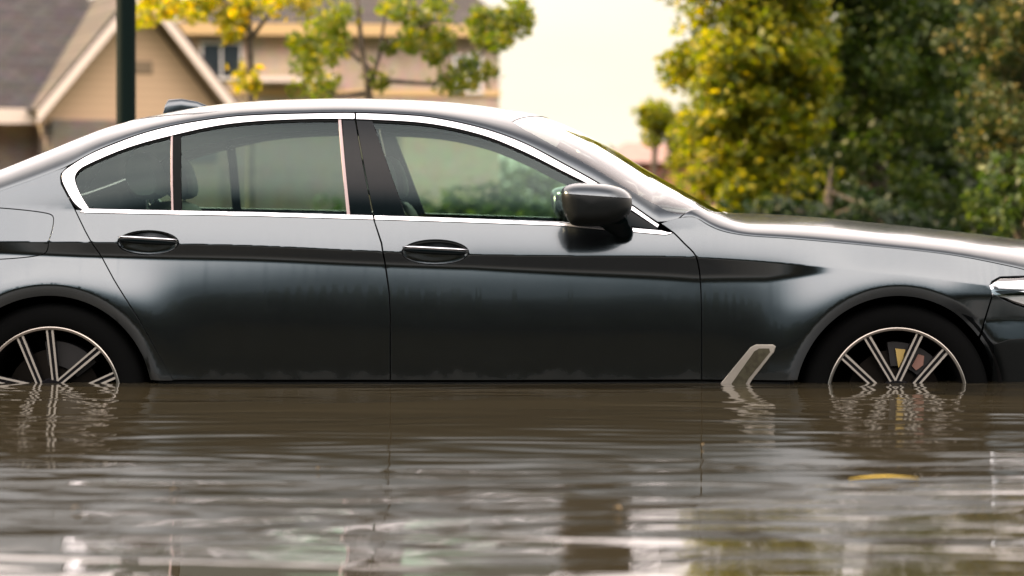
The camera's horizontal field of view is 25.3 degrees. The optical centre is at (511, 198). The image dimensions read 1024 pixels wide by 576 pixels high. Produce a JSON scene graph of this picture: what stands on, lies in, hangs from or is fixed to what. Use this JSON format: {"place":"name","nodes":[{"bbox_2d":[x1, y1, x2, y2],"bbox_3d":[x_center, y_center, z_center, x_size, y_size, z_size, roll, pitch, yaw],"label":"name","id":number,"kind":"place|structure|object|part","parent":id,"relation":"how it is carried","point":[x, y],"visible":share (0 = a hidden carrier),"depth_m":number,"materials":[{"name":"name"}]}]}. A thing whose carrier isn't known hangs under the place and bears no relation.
{"place":"outdoors","nodes":[
{"label":"outdoors","id":0,"kind":"place"},
{"bbox_2d":[0,0,400,210],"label":"gabled house","id":1,"kind":"structure","parent":0,"point":[57,73],"depth_m":55.37,"materials":[{"name":"brown brick"}]},
{"bbox_2d":[190,152,217,161],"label":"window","id":2,"kind":"structure","parent":1,"relation":"in","point":[213,157],"depth_m":55.67,"materials":[{"name":"glass"}]},
{"bbox_2d":[177,0,512,214],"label":"two storey house","id":3,"kind":"structure","parent":0,"point":[434,165],"depth_m":68.13,"materials":[{"name":"beige brick"}]},
{"bbox_2d":[199,42,243,79],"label":"window","id":4,"kind":"structure","parent":3,"relation":"in","point":[216,57],"depth_m":67.55,"materials":[{"name":"beige"}]},
{"bbox_2d":[452,54,483,93],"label":"window","id":5,"kind":"structure","parent":3,"relation":"in","point":[457,56],"depth_m":68.29,"materials":[{"name":"beige"}]},
{"bbox_2d":[0,375,1023,575],"bbox_3d":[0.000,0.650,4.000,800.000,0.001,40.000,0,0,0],"label":"flood water","id":6,"kind":"structure","parent":0,"point":[541,479],"depth_m":5.28,"materials":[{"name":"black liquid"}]},
{"bbox_2d":[849,476,918,479],"bbox_3d":[0.854,0.641,5.244,0.160,0.009,0.016,0,0,0],"label":"floating leaf","id":7,"kind":"object","parent":6,"relation":"on","point":[882,476],"visible":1,"depth_m":5.24,"materials":[{"name":"yellow"}]},
{"bbox_2d":[161,0,1005,201],"label":"sky","id":8,"kind":"structure","parent":0,"point":[583,67],"materials":[{"name":"white"}]},
{"bbox_2d":[614,143,716,207],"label":"red roofed house","id":9,"kind":"structure","parent":0,"point":[640,154],"depth_m":88.55,"materials":[{"name":"brown"}]},
{"bbox_3d":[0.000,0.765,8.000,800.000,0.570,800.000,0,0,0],"label":"ground","id":10,"kind":"structure","parent":0,"visible":0},
{"bbox_2d":[116,0,135,124],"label":"lamp post","id":11,"kind":"object","parent":10,"relation":"on","point":[125,60],"depth_m":14.45,"materials":[{"name":"metal"}]},
{"bbox_2d":[136,0,321,208],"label":"young tree","id":12,"kind":"object","parent":10,"relation":"on","point":[234,14],"visible":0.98,"depth_m":21.79,"materials":[{"name":"yellow plant"}]},
{"bbox_2d":[282,0,537,211],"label":"young tree","id":13,"kind":"object","parent":10,"relation":"on","point":[510,18],"visible":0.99,"depth_m":22.87,"materials":[{"name":"green plant"}]},
{"bbox_2d":[313,177,679,217],"bbox_3d":[0.243,0.228,33.997,6.700,1.125,1.715,0,0,0],"label":"hedge","id":14,"kind":"object","parent":10,"relation":"on","point":[509,200],"visible":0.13,"depth_m":33.97,"materials":[{"name":"green plant"}]},
{"bbox_2d":[0,98,1023,383],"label":"parked car","id":15,"kind":"object","parent":10,"relation":"on","point":[616,270],"visible":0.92,"depth_m":8.03,"materials":[{"name":"grey paint"}]},
{"bbox_3d":[-1.750,-0.179,8.934,0.818,0.285,1.222,0,0,0],"label":"rear window","id":16,"kind":"part","parent":15,"relation":"part of","materials":[{"name":"black glass"}]},
{"bbox_3d":[-1.014,0.164,8.092,1.171,0.944,0.222,0,0,0],"label":"rear door","id":17,"kind":"part","parent":15,"relation":"part of","materials":[{"name":"grey paint"}]},
{"bbox_3d":[-1.014,0.164,9.776,1.171,0.944,0.222,0,0,0],"label":"rear door","id":18,"kind":"part","parent":15,"relation":"part of","materials":[{"name":"clear glass"}]},
{"bbox_3d":[0.024,0.164,9.898,1.264,0.944,0.373,0,0,-7],"label":"front door","id":19,"kind":"part","parent":15,"relation":"part of","materials":[{"name":"clear glass"}]},
{"bbox_3d":[0.024,0.164,7.970,1.264,0.944,0.373,0,0,7],"label":"front door","id":20,"kind":"part","parent":15,"relation":"part of","materials":[{"name":"grey paint"}]},
{"bbox_2d":[630,95,701,189],"bbox_3d":[2.579,-0.429,38.000,1.203,2.591,0.860,0,0,11],"label":"tree","id":21,"kind":"object","parent":10,"relation":"on","point":[656,119],"visible":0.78,"depth_m":37.90,"materials":[{"name":"green plant"}]},
{"bbox_2d":[652,0,845,213],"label":"broadleaf tree","id":22,"kind":"object","parent":10,"relation":"on","point":[751,118],"visible":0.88,"depth_m":24.56,"materials":[{"name":"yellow plant"}]},
{"bbox_2d":[499,145,1006,209],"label":"distant wood","id":23,"kind":"object","parent":10,"relation":"on","point":[527,177],"visible":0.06,"depth_m":108.82,"materials":[{"name":"green plant"}]},
{"bbox_2d":[718,165,961,231],"bbox_3d":[3.405,0.252,23.998,2.708,1.204,1.512,0,0,0],"label":"garden shrub","id":24,"kind":"object","parent":10,"relation":"on","point":[870,211],"visible":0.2,"depth_m":23.70,"materials":[{"name":"green plant"}]},
{"bbox_2d":[786,0,1016,234],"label":"evergreen tree","id":25,"kind":"object","parent":10,"relation":"on","point":[887,69],"visible":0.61,"depth_m":25.96,"materials":[{"name":"green plant"}]},
{"bbox_2d":[814,0,1023,238],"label":"background tree","id":26,"kind":"object","parent":10,"relation":"on","point":[932,159],"visible":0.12,"depth_m":30.47,"materials":[{"name":"green plant"}]},
{"bbox_2d":[928,0,1023,231],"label":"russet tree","id":27,"kind":"object","parent":10,"relation":"on","point":[980,33],"visible":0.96,"depth_m":23.29,"materials":[{"name":"green plant"}]},
{"bbox_2d":[960,150,1023,239],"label":"leafy bush","id":28,"kind":"object","parent":10,"relation":"on","point":[1009,214],"visible":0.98,"depth_m":19.95,"materials":[{"name":"green plant"}]}
]}

